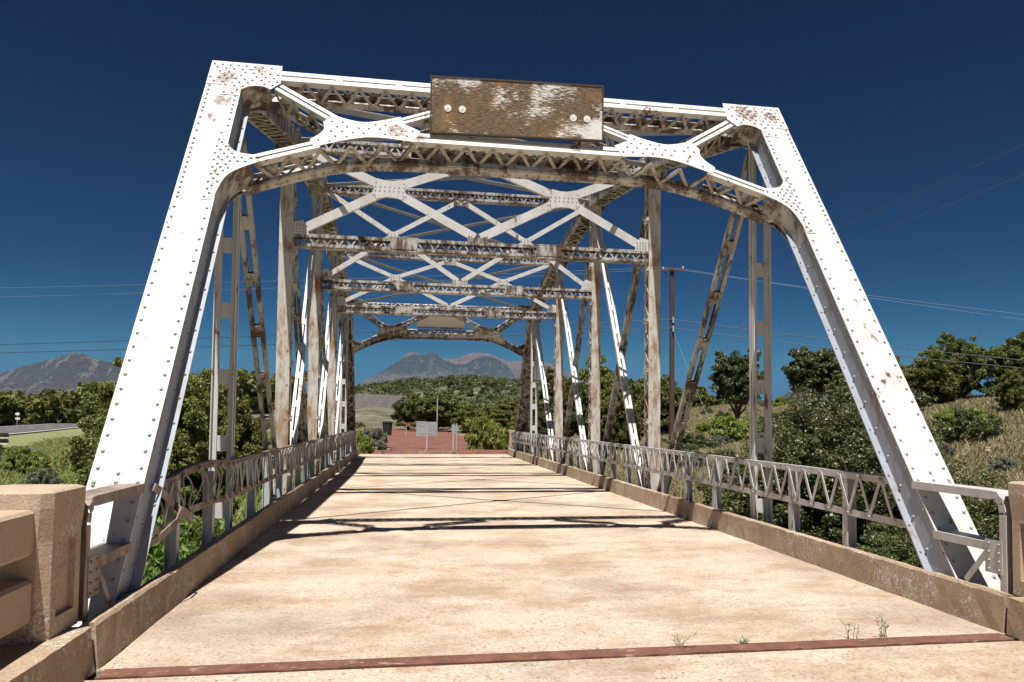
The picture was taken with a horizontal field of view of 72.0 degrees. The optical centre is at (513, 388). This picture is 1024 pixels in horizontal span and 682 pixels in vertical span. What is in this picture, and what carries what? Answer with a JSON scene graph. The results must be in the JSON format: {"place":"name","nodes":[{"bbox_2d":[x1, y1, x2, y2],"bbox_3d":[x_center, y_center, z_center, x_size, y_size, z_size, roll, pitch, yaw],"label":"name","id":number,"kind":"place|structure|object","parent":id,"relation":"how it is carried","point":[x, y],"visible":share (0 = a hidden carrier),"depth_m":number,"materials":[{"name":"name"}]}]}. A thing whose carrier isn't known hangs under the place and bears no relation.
{"place":"outdoors","nodes":[
{"label":"outdoors","id":0,"kind":"place"},
{"bbox_2d":[0,423,78,434],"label":"road","id":1,"kind":"structure","parent":0,"point":[18,429],"depth_m":76.31,"materials":[{"name":"asphalt"}]},
{"bbox_2d":[2,428,84,447],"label":"road embankment","id":2,"kind":"structure","parent":0,"point":[21,439],"depth_m":56.26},
{"bbox_2d":[0,353,187,401],"bbox_3d":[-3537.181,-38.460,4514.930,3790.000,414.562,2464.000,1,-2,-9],"label":"mountain","id":3,"kind":"structure","parent":0,"point":[68,372],"depth_m":4466.07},
{"bbox_2d":[355,352,514,386],"bbox_3d":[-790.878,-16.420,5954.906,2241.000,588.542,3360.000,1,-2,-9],"label":"mountain","id":4,"kind":"structure","parent":0,"point":[431,364],"depth_m":5857.47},
{"bbox_2d":[372,428,507,454],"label":"gravel path","id":5,"kind":"structure","parent":0,"point":[400,439],"depth_m":42.90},
{"bbox_2d":[382,421,392,434],"bbox_3d":[-10.585,3.329,58.988,0.889,1.240,0.889,1,-2,-9],"label":"trash can","id":6,"kind":"object","parent":5,"relation":"on","point":[387,427],"visible":0.85,"depth_m":58.66,"materials":[{"name":"grey plastic"}]},
{"bbox_2d":[416,421,436,448],"bbox_3d":[-4.656,2.611,37.618,1.120,1.720,0.072,1,-2,-9],"label":"road sign","id":7,"kind":"object","parent":5,"relation":"on","point":[425,428],"visible":0.93,"depth_m":37.64,"materials":[{"name":"metal"}]},
{"bbox_2d":[400,352,584,382],"bbox_3d":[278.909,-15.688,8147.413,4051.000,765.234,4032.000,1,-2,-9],"label":"mountain","id":8,"kind":"structure","parent":0,"point":[515,367],"depth_m":7986.20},
{"bbox_2d":[0,380,1008,524],"bbox_3d":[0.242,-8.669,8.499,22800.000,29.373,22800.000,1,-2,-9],"label":"ground","id":9,"kind":"structure","parent":0,"point":[373,417],"depth_m":111.07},
{"bbox_2d":[0,394,7,422],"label":"juniper tree","id":10,"kind":"object","parent":9,"relation":"on","point":[3,402],"visible":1,"depth_m":115.64,"materials":[{"name":"green plant"}]},
{"bbox_2d":[0,433,8,462],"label":"guardrail","id":11,"kind":"object","parent":9,"relation":"on","point":[4,437],"visible":1,"depth_m":25.45,"materials":[{"name":"metal"}]},
{"bbox_2d":[0,397,22,425],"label":"juniper tree","id":12,"kind":"object","parent":9,"relation":"on","point":[14,406],"visible":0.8,"depth_m":117.25,"materials":[{"name":"green plant"}]},
{"bbox_2d":[1,445,40,460],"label":"sagebrush","id":13,"kind":"object","parent":9,"relation":"on","point":[27,446],"visible":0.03,"depth_m":28.35,"materials":[{"name":"green plant"}]},
{"bbox_2d":[0,446,53,474],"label":"rabbitbrush","id":14,"kind":"object","parent":9,"relation":"on","point":[19,459],"visible":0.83,"depth_m":24.71,"materials":[{"name":"green plant"}]},
{"bbox_2d":[19,397,40,418],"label":"juniper tree","id":15,"kind":"object","parent":9,"relation":"on","point":[22,410],"visible":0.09,"depth_m":119.61,"materials":[{"name":"green plant"}]},
{"bbox_2d":[20,467,63,483],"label":"sagebrush","id":16,"kind":"object","parent":9,"relation":"on","point":[40,476],"visible":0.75,"depth_m":23.45,"materials":[{"name":"green plant"}]},
{"bbox_2d":[22,394,62,424],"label":"juniper tree","id":17,"kind":"object","parent":9,"relation":"on","point":[44,406],"visible":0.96,"depth_m":111.59,"materials":[{"name":"green plant"}]},
{"bbox_2d":[28,389,64,405],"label":"juniper tree","id":18,"kind":"object","parent":9,"relation":"on","point":[49,392],"visible":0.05,"depth_m":134.23,"materials":[{"name":"green plant"}]},
{"bbox_2d":[35,395,69,423],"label":"juniper tree","id":19,"kind":"object","parent":9,"relation":"on","point":[61,418],"visible":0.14,"depth_m":117.32,"materials":[{"name":"green plant"}]},
{"bbox_2d":[58,406,76,422],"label":"juniper tree","id":20,"kind":"object","parent":9,"relation":"on","point":[65,412],"visible":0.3,"depth_m":118.84,"materials":[{"name":"green plant"}]},
{"bbox_2d":[61,390,96,423],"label":"juniper tree","id":21,"kind":"object","parent":9,"relation":"on","point":[75,398],"visible":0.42,"depth_m":110.62,"materials":[{"name":"green plant"}]},
{"bbox_2d":[77,381,98,396],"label":"juniper tree","id":22,"kind":"object","parent":9,"relation":"on","point":[89,387],"visible":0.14,"depth_m":132.12,"materials":[{"name":"green plant"}]},
{"bbox_2d":[68,385,112,485],"bbox_3d":[-8.980,1.823,16.352,2.223,4.176,2.402,0,-3,24],"label":"juniper tree","id":23,"kind":"object","parent":9,"relation":"on","point":[103,393],"visible":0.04,"depth_m":15.81,"materials":[{"name":"green plant"}]},
{"bbox_2d":[74,387,107,420],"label":"juniper tree","id":24,"kind":"object","parent":9,"relation":"on","point":[84,409],"visible":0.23,"depth_m":105.41,"materials":[{"name":"green plant"}]},
{"bbox_2d":[0,432,291,532],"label":"meadow grass","id":25,"kind":"structure","parent":9,"relation":"on","point":[53,448],"depth_m":26.23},
{"bbox_2d":[54,343,247,520],"bbox_3d":[-8.124,1.456,16.329,4.319,5.301,4.090,2,-3,-32],"label":"juniper tree","id":26,"kind":"object","parent":9,"relation":"on","point":[191,442],"visible":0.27,"depth_m":15.73,"materials":[{"name":"green plant"}]},
{"bbox_2d":[141,513,195,584],"bbox_3d":[-5.801,3.184,10.288,3.361,2.715,3.180,-1,-3,27],"label":"willow shrub","id":27,"kind":"object","parent":9,"relation":"on","point":[154,564],"visible":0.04,"depth_m":10.10,"materials":[{"name":"green plant"}]},
{"bbox_2d":[160,515,223,554],"bbox_3d":[-6.171,3.527,12.710,3.058,2.611,3.232,2,-3,-22],"label":"willow shrub","id":28,"kind":"object","parent":9,"relation":"on","point":[190,535],"visible":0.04,"depth_m":12.60,"materials":[{"name":"green plant"}]},
{"bbox_2d":[186,375,238,413],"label":"juniper tree","id":29,"kind":"object","parent":9,"relation":"on","point":[225,392],"visible":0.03,"depth_m":31.38,"materials":[{"name":"green plant"}]},
{"bbox_2d":[222,376,266,418],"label":"juniper tree","id":30,"kind":"object","parent":9,"relation":"on","point":[244,385],"visible":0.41,"depth_m":105.27,"materials":[{"name":"green plant"}]},
{"bbox_2d":[221,394,269,491],"bbox_3d":[-10.234,2.236,26.200,2.605,4.122,2.413,0,-3,16],"label":"juniper tree","id":31,"kind":"object","parent":9,"relation":"on","point":[249,430],"visible":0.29,"depth_m":25.82,"materials":[{"name":"green plant"}]},
{"bbox_2d":[236,368,274,412],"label":"juniper tree","id":32,"kind":"object","parent":9,"relation":"on","point":[241,372],"visible":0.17,"depth_m":119.80,"materials":[{"name":"green plant"}]},
{"bbox_2d":[272,371,307,400],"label":"juniper tree","id":33,"kind":"object","parent":9,"relation":"on","point":[293,381],"visible":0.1,"depth_m":144.90,"materials":[{"name":"green plant"}]},
{"bbox_2d":[291,396,325,442],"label":"juniper tree","id":34,"kind":"object","parent":9,"relation":"on","point":[299,436],"visible":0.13,"depth_m":36.16,"materials":[{"name":"green plant"}]},
{"bbox_2d":[291,393,405,409],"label":"railway embankment","id":35,"kind":"structure","parent":9,"relation":"on","point":[371,400],"depth_m":147.02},
{"bbox_2d":[357,430,374,453],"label":"rabbitbrush","id":36,"kind":"object","parent":9,"relation":"on","point":[364,444],"visible":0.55,"depth_m":33.63,"materials":[{"name":"green plant"}]},
{"bbox_2d":[363,427,387,449],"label":"sagebrush","id":37,"kind":"object","parent":9,"relation":"on","point":[379,436],"visible":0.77,"depth_m":37.42,"materials":[{"name":"green plant"}]},
{"bbox_2d":[215,460,587,534],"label":"bank grass","id":38,"kind":"structure","parent":9,"relation":"on","point":[258,507],"depth_m":24.78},
{"bbox_2d":[390,394,419,429],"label":"juniper tree","id":39,"kind":"object","parent":9,"relation":"on","point":[400,408],"visible":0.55,"depth_m":76.05,"materials":[{"name":"green plant"}]},
{"bbox_2d":[404,389,462,430],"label":"juniper tree","id":40,"kind":"object","parent":9,"relation":"on","point":[425,408],"visible":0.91,"depth_m":72.19,"materials":[{"name":"green plant"}]},
{"bbox_2d":[450,403,494,432],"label":"juniper tree","id":41,"kind":"object","parent":9,"relation":"on","point":[462,414],"visible":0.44,"depth_m":69.37,"materials":[{"name":"green plant"}]},
{"bbox_2d":[462,415,508,449],"bbox_3d":[-1.432,2.547,38.300,2.628,2.294,2.231,0,-3,16],"label":"rabbitbrush","id":42,"kind":"object","parent":9,"relation":"on","point":[487,431],"visible":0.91,"depth_m":37.85,"materials":[{"name":"green plant"}]},
{"bbox_2d":[485,398,517,426],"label":"juniper tree","id":43,"kind":"object","parent":9,"relation":"on","point":[500,413],"visible":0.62,"depth_m":75.56,"materials":[{"name":"green plant"}]},
{"bbox_2d":[262,427,745,466],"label":"verge grass","id":44,"kind":"structure","parent":9,"relation":"on","point":[528,451],"depth_m":35.79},
{"bbox_2d":[499,409,534,452],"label":"juniper tree","id":45,"kind":"object","parent":9,"relation":"on","point":[512,423],"visible":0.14,"depth_m":35.11,"materials":[{"name":"green plant"}]},
{"bbox_2d":[72,60,1021,640],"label":"truss bridge","id":46,"kind":"structure","parent":9,"relation":"on","point":[128,482],"depth_m":9.27,"materials":[{"name":"paint"}]},
{"bbox_2d":[416,316,464,328],"bbox_3d":[-2.902,-2.684,28.084,1.960,0.560,0.377,1,-2,-9],"label":"name board","id":47,"kind":"object","parent":46,"relation":"attached to","point":[433,322],"visible":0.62,"depth_m":28.12,"materials":[{"name":"metal"}]},
{"bbox_2d":[430,75,603,145],"bbox_3d":[0.011,-3.514,9.205,2.216,0.793,0.631,1,-2,-9],"label":"name board","id":48,"kind":"object","parent":46,"relation":"attached to","point":[481,107],"visible":1,"depth_m":8.90,"materials":[{"name":"metal"}]},
{"bbox_2d":[84,454,1020,680],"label":"bridge deck","id":49,"kind":"structure","parent":46,"relation":"on","point":[364,556],"depth_m":7.06,"materials":[{"name":"concrete"}]},
{"bbox_2d":[79,448,359,669],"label":"kerb","id":50,"kind":"structure","parent":49,"relation":"on","point":[120,625],"depth_m":6.27,"materials":[{"name":"concrete"}]},
{"bbox_2d":[94,633,1014,679],"bbox_3d":[0.602,1.876,4.975,6.540,0.020,0.171,1,-2,-9],"label":"joint plate","id":51,"kind":"object","parent":49,"relation":"on","point":[204,670],"visible":1,"depth_m":4.89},
{"bbox_2d":[508,448,1014,632],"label":"kerb","id":52,"kind":"structure","parent":49,"relation":"on","point":[982,605],"depth_m":7.73,"materials":[{"name":"concrete"}]},
{"bbox_2d":[877,617,888,637],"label":"weed","id":53,"kind":"object","parent":49,"relation":"on","point":[885,626],"visible":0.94,"depth_m":5.43,"materials":[{"name":"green plant"}]},
{"bbox_2d":[529,402,565,445],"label":"juniper tree","id":54,"kind":"object","parent":9,"relation":"on","point":[541,424],"visible":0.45,"depth_m":37.72,"materials":[{"name":"green plant"}]},
{"bbox_2d":[319,372,801,411],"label":"distant woodland","id":55,"kind":"object","parent":9,"relation":"on","point":[483,400],"visible":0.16,"depth_m":358.62,"materials":[{"name":"green plant"}]},
{"bbox_2d":[532,366,588,436],"bbox_3d":[3.383,1.493,48.030,4.430,6.126,4.255,0,-3,18],"label":"juniper tree","id":56,"kind":"object","parent":9,"relation":"on","point":[574,429],"visible":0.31,"depth_m":47.35,"materials":[{"name":"green plant"}]},
{"bbox_2d":[578,353,614,444],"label":"juniper tree","id":57,"kind":"object","parent":9,"relation":"on","point":[607,380],"visible":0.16,"depth_m":52.91,"materials":[{"name":"green plant"}]},
{"bbox_2d":[577,365,643,414],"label":"juniper tree","id":58,"kind":"object","parent":9,"relation":"on","point":[633,384],"visible":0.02,"depth_m":61.87,"materials":[{"name":"green plant"}]},
{"bbox_2d":[600,383,643,450],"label":"juniper tree","id":59,"kind":"object","parent":9,"relation":"on","point":[620,433],"visible":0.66,"depth_m":41.77,"materials":[{"name":"green plant"}]},
{"bbox_2d":[633,377,643,425],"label":"juniper tree","id":60,"kind":"object","parent":9,"relation":"on","point":[639,380],"visible":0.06,"depth_m":71.75,"materials":[{"name":"green plant"}]},
{"bbox_2d":[637,374,689,432],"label":"juniper tree","id":61,"kind":"object","parent":9,"relation":"on","point":[664,401],"visible":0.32,"depth_m":59.63,"materials":[{"name":"green plant"}]},
{"bbox_2d":[662,265,714,442],"bbox_3d":[11.720,-1.982,45.756,1.028,12.749,4.721,3,-3,-39],"label":"utility pole","id":62,"kind":"object","parent":9,"relation":"on","point":[671,379],"visible":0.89,"depth_m":47.18,"materials":[{"name":"brown wood"}]},
{"bbox_2d":[0,319,1023,360],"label":"power cable","id":63,"kind":"object","parent":62,"relation":"attached to","point":[585,323],"visible":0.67,"depth_m":47.07,"materials":[{"name":"grey plastic"}]},
{"bbox_2d":[5,328,1023,368],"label":"power cable","id":64,"kind":"object","parent":62,"relation":"attached to","point":[587,331],"visible":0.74,"depth_m":47.09,"materials":[{"name":"grey plastic"}]},
{"bbox_2d":[12,267,1017,313],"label":"power cable","id":65,"kind":"object","parent":62,"relation":"attached to","point":[584,270],"visible":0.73,"depth_m":47.17,"materials":[{"name":"grey plastic"}]},
{"bbox_2d":[19,268,1023,319],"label":"power cable","id":66,"kind":"object","parent":62,"relation":"attached to","point":[582,273],"visible":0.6,"depth_m":48.68,"materials":[{"name":"grey plastic"}]},
{"bbox_2d":[674,175,1023,297],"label":"power cable","id":67,"kind":"object","parent":62,"relation":"attached to","point":[901,222],"visible":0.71,"depth_m":21.45,"materials":[{"name":"grey plastic"}]},
{"bbox_2d":[679,144,1022,288],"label":"power cable","id":68,"kind":"object","parent":62,"relation":"attached to","point":[899,200],"visible":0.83,"depth_m":21.62,"materials":[{"name":"grey plastic"}]},
{"bbox_2d":[676,449,708,466],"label":"sagebrush","id":69,"kind":"object","parent":9,"relation":"on","point":[695,451],"visible":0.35,"depth_m":34.15,"materials":[{"name":"green plant"}]},
{"bbox_2d":[686,392,699,406],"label":"juniper tree","id":70,"kind":"object","parent":9,"relation":"on","point":[696,397],"visible":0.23,"depth_m":101.34,"materials":[{"name":"green plant"}]},
{"bbox_2d":[665,431,721,450],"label":"desert shrub","id":71,"kind":"object","parent":9,"relation":"on","point":[697,440],"visible":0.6,"depth_m":41.50,"materials":[{"name":"green plant"}]},
{"bbox_2d":[693,390,705,407],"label":"juniper tree","id":72,"kind":"object","parent":9,"relation":"on","point":[699,404],"visible":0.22,"depth_m":108.29,"materials":[{"name":"green plant"}]},
{"bbox_2d":[695,385,707,406],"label":"juniper tree","id":73,"kind":"object","parent":9,"relation":"on","point":[702,389],"visible":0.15,"depth_m":111.55,"materials":[{"name":"green plant"}]},
{"bbox_2d":[695,420,712,432],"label":"rabbitbrush","id":74,"kind":"object","parent":9,"relation":"on","point":[706,425],"visible":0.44,"depth_m":54.25,"materials":[{"name":"green plant"}]},
{"bbox_2d":[702,395,711,407],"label":"juniper tree","id":75,"kind":"object","parent":9,"relation":"on","point":[708,398],"visible":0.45,"depth_m":120.90,"materials":[{"name":"green plant"}]},
{"bbox_2d":[708,435,733,444],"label":"sagebrush","id":76,"kind":"object","parent":9,"relation":"on","point":[719,439],"visible":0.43,"depth_m":42.97,"materials":[{"name":"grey plant"}]},
{"bbox_2d":[712,410,731,417],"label":"desert shrub","id":77,"kind":"object","parent":9,"relation":"on","point":[721,413],"visible":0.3,"depth_m":62.32,"materials":[{"name":"green plant"}]},
{"bbox_2d":[707,414,761,442],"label":"rabbitbrush","id":78,"kind":"object","parent":9,"relation":"on","point":[721,425],"visible":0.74,"depth_m":44.10,"materials":[{"name":"green plant"}]},
{"bbox_2d":[708,348,763,418],"bbox_3d":[18.586,0.084,58.843,4.737,6.912,4.065,0,-3,14],"label":"cottonwood tree","id":79,"kind":"object","parent":9,"relation":"on","point":[731,374],"visible":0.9,"depth_m":57.81,"materials":[{"name":"green plant"}]},
{"bbox_2d":[479,394,1023,533],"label":"slope grass","id":80,"kind":"structure","parent":9,"relation":"on","point":[1013,424],"depth_m":30.69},
{"bbox_2d":[759,408,792,424],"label":"desert shrub","id":81,"kind":"object","parent":9,"relation":"on","point":[782,413],"visible":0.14,"depth_m":45.79,"materials":[{"name":"green plant"}]},
{"bbox_2d":[772,396,791,406],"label":"rabbitbrush","id":82,"kind":"object","parent":9,"relation":"on","point":[779,400],"visible":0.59,"depth_m":68.15,"materials":[{"name":"green plant"}]},
{"bbox_2d":[780,346,843,407],"bbox_3d":[23.356,-0.530,53.995,5.733,5.849,4.753,-1,-3,28],"label":"cottonwood tree","id":83,"kind":"object","parent":9,"relation":"on","point":[814,369],"visible":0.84,"depth_m":53.19,"materials":[{"name":"green plant"}]},
{"bbox_2d":[694,379,939,548],"bbox_3d":[6.093,2.655,14.042,5.129,5.865,5.224,2,-3,-26],"label":"oak shrub","id":84,"kind":"object","parent":9,"relation":"on","point":[818,441],"visible":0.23,"depth_m":13.45,"materials":[{"name":"green plant"}]},
{"bbox_2d":[823,370,855,408],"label":"juniper tree","id":85,"kind":"object","parent":9,"relation":"on","point":[837,374],"visible":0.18,"depth_m":47.84,"materials":[{"name":"green plant"}]},
{"bbox_2d":[779,402,957,486],"bbox_3d":[7.421,2.677,15.252,4.664,5.098,4.579,2,-3,-37],"label":"oak shrub","id":86,"kind":"object","parent":9,"relation":"on","point":[934,434],"depth_m":14.44,"materials":[{"name":"green plant"}]},
{"bbox_2d":[859,528,922,567],"bbox_3d":[5.958,3.410,10.198,2.798,3.015,2.519,-1,-3,32],"label":"oak shrub","id":87,"kind":"object","parent":9,"relation":"on","point":[886,551],"visible":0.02,"depth_m":10.07,"materials":[{"name":"green plant"}]},
{"bbox_2d":[892,351,909,373],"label":"juniper tree","id":88,"kind":"object","parent":9,"relation":"on","point":[903,368],"visible":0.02,"depth_m":52.17,"materials":[{"name":"green plant"}]},
{"bbox_2d":[814,448,1021,596],"bbox_3d":[6.952,3.037,11.368,4.431,4.166,4.350,2,-3,-33],"label":"oak shrub","id":89,"kind":"object","parent":9,"relation":"on","point":[984,514],"visible":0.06,"depth_m":11.52,"materials":[{"name":"green plant"}]},
{"bbox_2d":[903,347,962,406],"bbox_3d":[25.714,-0.419,43.543,3.507,4.255,3.248,-1,-3,37],"label":"juniper tree","id":90,"kind":"object","parent":9,"relation":"on","point":[926,375],"visible":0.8,"depth_m":42.81,"materials":[{"name":"green plant"}]},
{"bbox_2d":[932,407,956,423],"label":"rabbitbrush","id":91,"kind":"object","parent":9,"relation":"on","point":[938,416],"visible":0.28,"depth_m":34.20,"materials":[{"name":"green plant"}]},
{"bbox_2d":[939,442,956,456],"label":"sagebrush","id":92,"kind":"object","parent":9,"relation":"on","point":[950,451],"visible":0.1,"depth_m":27.19,"materials":[{"name":"green plant"}]},
{"bbox_2d":[927,332,999,398],"bbox_3d":[28.118,-1.169,44.394,3.850,5.105,4.008,1,-2,1],"label":"juniper tree","id":93,"kind":"object","parent":9,"relation":"on","point":[972,374],"visible":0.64,"depth_m":43.57,"materials":[{"name":"green plant"}]},
{"bbox_2d":[941,407,989,426],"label":"rabbitbrush","id":94,"kind":"object","parent":9,"relation":"on","point":[982,412],"visible":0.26,"depth_m":32.45,"materials":[{"name":"green plant"}]},
{"bbox_2d":[936,407,1005,441],"bbox_3d":[19.018,1.619,29.109,2.345,1.781,2.287,2,-3,-29],"label":"desert shrub","id":95,"kind":"object","parent":9,"relation":"on","point":[964,420],"visible":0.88,"depth_m":28.84,"materials":[{"name":"green plant"}]},
{"bbox_2d":[984,456,1022,471],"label":"sagebrush","id":96,"kind":"object","parent":9,"relation":"on","point":[1008,462],"visible":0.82,"depth_m":23.66,"materials":[{"name":"green plant"}]},
{"bbox_2d":[984,330,1023,391],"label":"juniper tree","id":97,"kind":"object","parent":9,"relation":"on","point":[1012,348],"visible":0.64,"depth_m":43.34,"materials":[{"name":"green plant"}]},
{"bbox_2d":[994,367,1023,410],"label":"juniper tree","id":98,"kind":"object","parent":9,"relation":"on","point":[1009,389],"visible":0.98,"depth_m":33.94,"materials":[{"name":"green plant"}]},
{"bbox_3d":[-3.703,5.888,32.276,8.300,5.230,1.180,1,-2,-9],"label":"abutment","id":99,"kind":"object","parent":9,"relation":"on","visible":0},
{"bbox_2d":[371,454,505,454],"bbox_3d":[-3.627,3.126,32.098,6.660,0.254,0.580,1,-2,-9],"label":"landing","id":100,"kind":"object","parent":99,"relation":"on","point":[438,454],"visible":0.29,"depth_m":32.12,"materials":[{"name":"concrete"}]},
{"bbox_2d":[0,0,1023,400],"label":"sky","id":101,"kind":"structure","parent":0,"point":[882,103],"materials":[{"name":"blue"}]},
{"bbox_2d":[83,641,1023,681],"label":"approach road","id":102,"kind":"structure","parent":0,"point":[985,662],"depth_m":4.69,"materials":[{"name":"concrete"}]},
{"bbox_2d":[0,627,94,681],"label":"kerb","id":103,"kind":"structure","parent":102,"relation":"on","point":[66,655],"depth_m":4.09,"materials":[{"name":"concrete"}]},
{"bbox_2d":[0,510,33,638],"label":"concrete railing","id":104,"kind":"object","parent":103,"relation":"on","point":[16,534],"visible":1,"depth_m":4.00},
{"bbox_2d":[0,484,85,644],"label":"concrete post","id":105,"kind":"object","parent":103,"relation":"on","point":[48,568],"visible":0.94,"depth_m":4.24,"materials":[{"name":"concrete"}]},
{"bbox_2d":[1006,597,1023,640],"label":"kerb","id":106,"kind":"structure","parent":102,"relation":"on","point":[1015,620],"depth_m":5.47,"materials":[{"name":"concrete"}]},
{"bbox_2d":[1008,481,1023,596],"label":"concrete post","id":107,"kind":"object","parent":106,"relation":"on","point":[1016,494],"visible":1,"depth_m":5.63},
{"bbox_2d":[783,392,809,401],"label":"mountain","id":108,"kind":"structure","parent":0,"point":[790,393],"depth_m":2678.08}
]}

